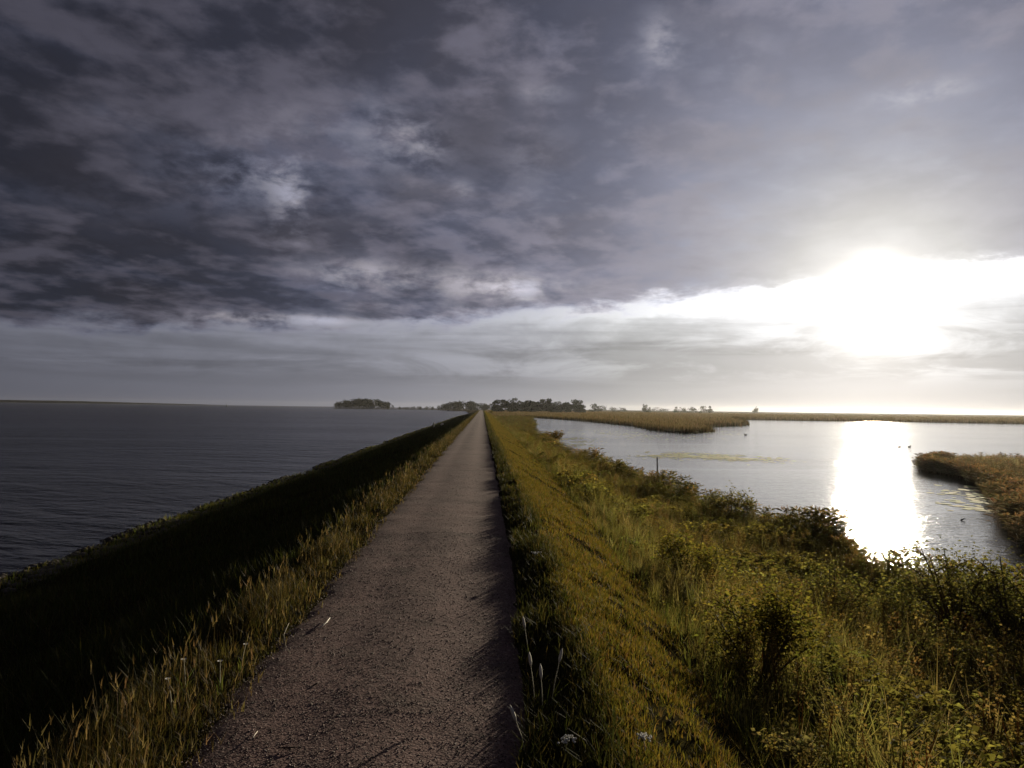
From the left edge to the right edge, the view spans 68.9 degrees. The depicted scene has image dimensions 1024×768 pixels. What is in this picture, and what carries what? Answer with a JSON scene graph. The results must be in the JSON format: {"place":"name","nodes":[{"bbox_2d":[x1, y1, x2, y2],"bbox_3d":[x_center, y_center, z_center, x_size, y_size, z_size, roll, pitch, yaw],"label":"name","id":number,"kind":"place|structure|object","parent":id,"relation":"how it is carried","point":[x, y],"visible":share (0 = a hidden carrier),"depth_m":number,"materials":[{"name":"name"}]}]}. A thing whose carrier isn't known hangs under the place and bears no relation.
{"place":"outdoors","nodes":[
{"label":"outdoors","id":0,"kind":"place"},
{"bbox_2d":[0,400,204,404],"bbox_3d":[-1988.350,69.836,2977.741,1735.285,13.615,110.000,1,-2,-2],"label":"hills","id":1,"kind":"structure","parent":0,"point":[33,401],"depth_m":2966.08,"materials":[{"name":"grey"}]},
{"bbox_2d":[0,402,467,574],"bbox_3d":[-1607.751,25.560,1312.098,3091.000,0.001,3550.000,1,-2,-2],"label":"sea","id":2,"kind":"structure","parent":0,"point":[74,477],"depth_m":68.15,"materials":[{"name":"black liquid"}]},
{"bbox_2d":[11,410,479,767],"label":"tall grass","id":3,"kind":"structure","parent":0,"point":[141,707],"depth_m":4.60,"materials":[{"name":"green plant"}]},
{"bbox_2d":[172,410,530,767],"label":"path","id":4,"kind":"structure","parent":0,"point":[469,451],"depth_m":4.98,"materials":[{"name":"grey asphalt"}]},
{"bbox_2d":[332,398,436,409],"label":"island","id":5,"kind":"structure","parent":0,"point":[362,403],"depth_m":1198.50,"materials":[{"name":"green plant"}]},
{"bbox_2d":[399,406,433,408],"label":"bushes","id":6,"kind":"object","parent":5,"relation":"on","point":[426,407],"visible":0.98,"depth_m":1222.15,"materials":[{"name":"green plant"}]},
{"bbox_2d":[0,415,1021,767],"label":"dyke ground","id":7,"kind":"structure","parent":0,"point":[550,667],"depth_m":6.17,"materials":[{"name":"green plant"}]},
{"bbox_2d":[165,677,182,718],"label":"wild flower","id":8,"kind":"object","parent":7,"relation":"on","point":[167,678],"visible":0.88,"depth_m":4.01,"materials":[{"name":"green plant"}]},
{"bbox_2d":[177,658,198,693],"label":"wild flower","id":9,"kind":"object","parent":7,"relation":"on","point":[184,676],"visible":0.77,"depth_m":4.34,"materials":[{"name":"green plant"}]},
{"bbox_2d":[214,660,223,694],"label":"wild flower","id":10,"kind":"object","parent":7,"relation":"on","point":[221,681],"visible":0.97,"depth_m":4.35,"materials":[{"name":"green plant"}]},
{"bbox_2d":[0,416,457,597],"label":"bushes","id":11,"kind":"object","parent":7,"relation":"on","point":[107,539],"visible":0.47,"depth_m":25.93,"materials":[{"name":"green plant"}]},
{"bbox_2d":[0,411,476,767],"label":"slope grass","id":12,"kind":"structure","parent":7,"relation":"on","point":[40,683],"depth_m":11.02,"materials":[{"name":"green plant"}]},
{"bbox_2d":[237,643,247,672],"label":"wild flower","id":13,"kind":"object","parent":7,"relation":"on","point":[242,660],"visible":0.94,"depth_m":4.70,"materials":[{"name":"green plant"}]},
{"bbox_2d":[509,705,543,761],"bbox_3d":[0.102,1.692,3.592,0.242,0.259,0.099,-1,-2,35],"label":"grass stalk","id":14,"kind":"object","parent":7,"relation":"on","point":[513,713],"depth_m":3.62,"materials":[{"name":"beige plant"}]},
{"bbox_2d":[521,617,534,661],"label":"grass stalk","id":15,"kind":"object","parent":7,"relation":"on","point":[524,625],"depth_m":4.99,"materials":[{"name":"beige plant"}]},
{"bbox_2d":[523,652,545,710],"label":"grass stalk","id":16,"kind":"object","parent":7,"relation":"on","point":[529,658],"depth_m":4.20,"materials":[{"name":"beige plant"}]},
{"bbox_2d":[535,664,546,716],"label":"grass stalk","id":17,"kind":"object","parent":7,"relation":"on","point":[540,674],"depth_m":4.08,"materials":[{"name":"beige plant"}]},
{"bbox_2d":[546,428,564,440],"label":"shrub","id":18,"kind":"object","parent":7,"relation":"on","point":[555,435],"visible":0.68,"depth_m":96.89,"materials":[{"name":"green plant"}]},
{"bbox_2d":[546,648,569,709],"bbox_3d":[0.248,1.648,4.179,0.141,0.333,0.083,2,-2,-23],"label":"grass stalk","id":19,"kind":"object","parent":7,"relation":"on","point":[559,660],"depth_m":4.15,"materials":[{"name":"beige plant"}]},
{"bbox_2d":[554,715,576,758],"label":"wild flower","id":20,"kind":"object","parent":7,"relation":"on","point":[566,740],"visible":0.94,"depth_m":3.52,"materials":[{"name":"white plant"}]},
{"bbox_2d":[483,410,659,767],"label":"verge grass","id":21,"kind":"structure","parent":7,"relation":"on","point":[529,615],"depth_m":4.62,"materials":[{"name":"green plant"}]},
{"bbox_2d":[601,456,628,475],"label":"shrub","id":22,"kind":"object","parent":7,"relation":"on","point":[620,463],"visible":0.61,"depth_m":43.99,"materials":[{"name":"green plant"}]},
{"bbox_2d":[485,411,766,767],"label":"mown grass","id":23,"kind":"structure","parent":7,"relation":"on","point":[588,597],"depth_m":5.53,"materials":[{"name":"green plant"}]},
{"bbox_2d":[631,721,654,758],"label":"wild flower","id":24,"kind":"object","parent":7,"relation":"on","point":[641,735],"visible":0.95,"depth_m":3.44,"materials":[{"name":"white plant"}]},
{"bbox_2d":[644,522,742,589],"bbox_3d":[2.745,2.682,11.323,1.398,1.265,1.458,1,-2,-2],"label":"shrub","id":25,"kind":"object","parent":7,"relation":"on","point":[676,542],"visible":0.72,"depth_m":11.15,"materials":[{"name":"green plant"}]},
{"bbox_2d":[703,480,757,518],"bbox_3d":[8.177,4.332,27.719,1.986,1.555,2.110,1,-2,-2],"label":"shrub","id":26,"kind":"object","parent":7,"relation":"on","point":[723,502],"visible":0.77,"depth_m":27.63,"materials":[{"name":"green plant"}]},
{"bbox_2d":[488,412,1023,767],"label":"undergrowth","id":27,"kind":"object","parent":7,"relation":"on","point":[583,474],"visible":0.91,"depth_m":9.86,"materials":[{"name":"green plant"}]},
{"bbox_2d":[691,571,851,692],"bbox_3d":[2.152,2.096,6.233,1.273,1.101,1.177,0,-2,9],"label":"shrub","id":28,"kind":"object","parent":7,"relation":"on","point":[772,620],"visible":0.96,"depth_m":6.16,"materials":[{"name":"green plant"}]},
{"bbox_2d":[746,722,840,767],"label":"shrub","id":29,"kind":"object","parent":7,"relation":"on","point":[792,746],"visible":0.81,"depth_m":4.15,"materials":[{"name":"green plant"}]},
{"bbox_2d":[765,552,885,623],"bbox_3d":[5.884,3.848,13.604,2.407,1.562,1.914,2,-2,-37],"label":"shrub","id":30,"kind":"object","parent":7,"relation":"on","point":[828,579],"visible":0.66,"depth_m":13.37,"materials":[{"name":"green plant"}]},
{"bbox_2d":[806,655,917,715],"bbox_3d":[3.137,2.850,6.817,0.952,0.817,1.015,2,-2,-41],"label":"shrub","id":31,"kind":"object","parent":7,"relation":"on","point":[876,681],"visible":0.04,"depth_m":6.77,"materials":[{"name":"green plant"}]},
{"bbox_2d":[845,563,952,637],"bbox_3d":[6.952,3.945,13.467,1.889,1.438,1.999,1,-2,-2],"label":"shrub","id":32,"kind":"object","parent":7,"relation":"on","point":[890,598],"visible":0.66,"depth_m":13.27,"materials":[{"name":"green plant"}]},
{"bbox_2d":[855,710,968,767],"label":"shrub","id":33,"kind":"object","parent":7,"relation":"on","point":[914,738],"visible":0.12,"depth_m":5.75,"materials":[{"name":"green plant"}]},
{"bbox_2d":[874,527,1023,640],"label":"shrub","id":34,"kind":"object","parent":7,"relation":"on","point":[949,589],"visible":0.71,"depth_m":13.36,"materials":[{"name":"green plant"}]},
{"bbox_2d":[887,616,1023,698],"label":"shrub","id":35,"kind":"object","parent":7,"relation":"on","point":[946,661],"visible":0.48,"depth_m":10.28,"materials":[{"name":"green plant"}]},
{"bbox_2d":[945,538,1023,657],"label":"shrub","id":36,"kind":"object","parent":7,"relation":"on","point":[1004,614],"visible":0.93,"depth_m":12.39,"materials":[{"name":"green plant"}]},
{"bbox_2d":[946,674,1023,753],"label":"shrub","id":37,"kind":"object","parent":7,"relation":"on","point":[1004,700],"visible":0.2,"depth_m":8.93,"materials":[{"name":"green plant"}]},
{"bbox_2d":[0,0,1023,414],"label":"sky","id":38,"kind":"structure","parent":0,"point":[803,206],"materials":[{"name":"grey"}]},
{"bbox_2d":[437,409,1023,433],"bbox_3d":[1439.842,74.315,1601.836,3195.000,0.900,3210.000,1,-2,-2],"label":"land","id":39,"kind":"structure","parent":0,"point":[469,411],"depth_m":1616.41,"materials":[{"name":"green plant"}]},
{"bbox_2d":[437,400,493,410],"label":"distant wood","id":40,"kind":"object","parent":39,"relation":"on","point":[457,406],"visible":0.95,"depth_m":925.77,"materials":[{"name":"green plant"}]},
{"bbox_2d":[488,399,507,410],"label":"tree","id":41,"kind":"object","parent":39,"relation":"on","point":[496,406],"visible":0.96,"depth_m":638.87,"materials":[{"name":"green plant"}]},
{"bbox_2d":[505,397,517,411],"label":"tree","id":42,"kind":"object","parent":39,"relation":"on","point":[509,407],"visible":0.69,"depth_m":647.96,"materials":[{"name":"green plant"}]},
{"bbox_2d":[511,400,528,411],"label":"tree","id":43,"kind":"object","parent":39,"relation":"on","point":[520,406],"visible":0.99,"depth_m":638.12,"materials":[{"name":"green plant"}]},
{"bbox_2d":[524,400,537,411],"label":"tree","id":44,"kind":"object","parent":39,"relation":"on","point":[531,406],"visible":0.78,"depth_m":652.99,"materials":[{"name":"green plant"}]},
{"bbox_2d":[533,400,545,410],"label":"tree","id":45,"kind":"object","parent":39,"relation":"on","point":[539,403],"visible":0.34,"depth_m":660.97,"materials":[{"name":"green plant"}]},
{"bbox_2d":[539,398,552,411],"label":"tree","id":46,"kind":"object","parent":39,"relation":"on","point":[542,406],"visible":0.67,"depth_m":649.87,"materials":[{"name":"green plant"}]},
{"bbox_2d":[544,401,563,411],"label":"tree","id":47,"kind":"object","parent":39,"relation":"on","point":[555,407],"visible":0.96,"depth_m":643.54,"materials":[{"name":"green plant"}]},
{"bbox_2d":[559,399,585,412],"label":"tree","id":48,"kind":"object","parent":39,"relation":"on","point":[568,406],"visible":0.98,"depth_m":640.76,"materials":[{"name":"green plant"}]},
{"bbox_2d":[573,404,585,412],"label":"tree","id":49,"kind":"object","parent":39,"relation":"on","point":[583,407],"visible":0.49,"depth_m":646.73,"materials":[{"name":"green plant"}]},
{"bbox_2d":[587,404,600,411],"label":"tree","id":50,"kind":"object","parent":39,"relation":"on","point":[594,405],"visible":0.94,"depth_m":902.36,"materials":[{"name":"green plant"}]},
{"bbox_2d":[593,405,606,411],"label":"tree","id":51,"kind":"object","parent":39,"relation":"on","point":[600,408],"visible":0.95,"depth_m":901.59,"materials":[{"name":"green plant"}]},
{"bbox_2d":[686,406,698,412],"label":"tree","id":52,"kind":"object","parent":39,"relation":"on","point":[693,409],"visible":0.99,"depth_m":986.74,"materials":[{"name":"green plant"}]},
{"bbox_2d":[698,406,709,412],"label":"tree","id":53,"kind":"object","parent":39,"relation":"on","point":[702,408],"visible":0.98,"depth_m":990.49,"materials":[{"name":"green plant"}]},
{"bbox_2d":[534,418,1023,582],"bbox_3d":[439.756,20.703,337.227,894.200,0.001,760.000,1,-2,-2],"label":"lake","id":54,"kind":"structure","parent":0,"point":[874,479],"depth_m":55.25,"materials":[{"name":"grey liquid"}]},
{"bbox_2d":[562,429,997,512],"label":"water weed","id":55,"kind":"object","parent":54,"relation":"on","point":[718,457],"visible":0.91,"depth_m":64.55,"materials":[{"name":"plant"}]},
{"bbox_2d":[911,450,1023,549],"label":"reeds","id":56,"kind":"object","parent":54,"relation":"on","point":[1000,479],"visible":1,"depth_m":42.55,"materials":[{"name":"brown plant"}]}
]}

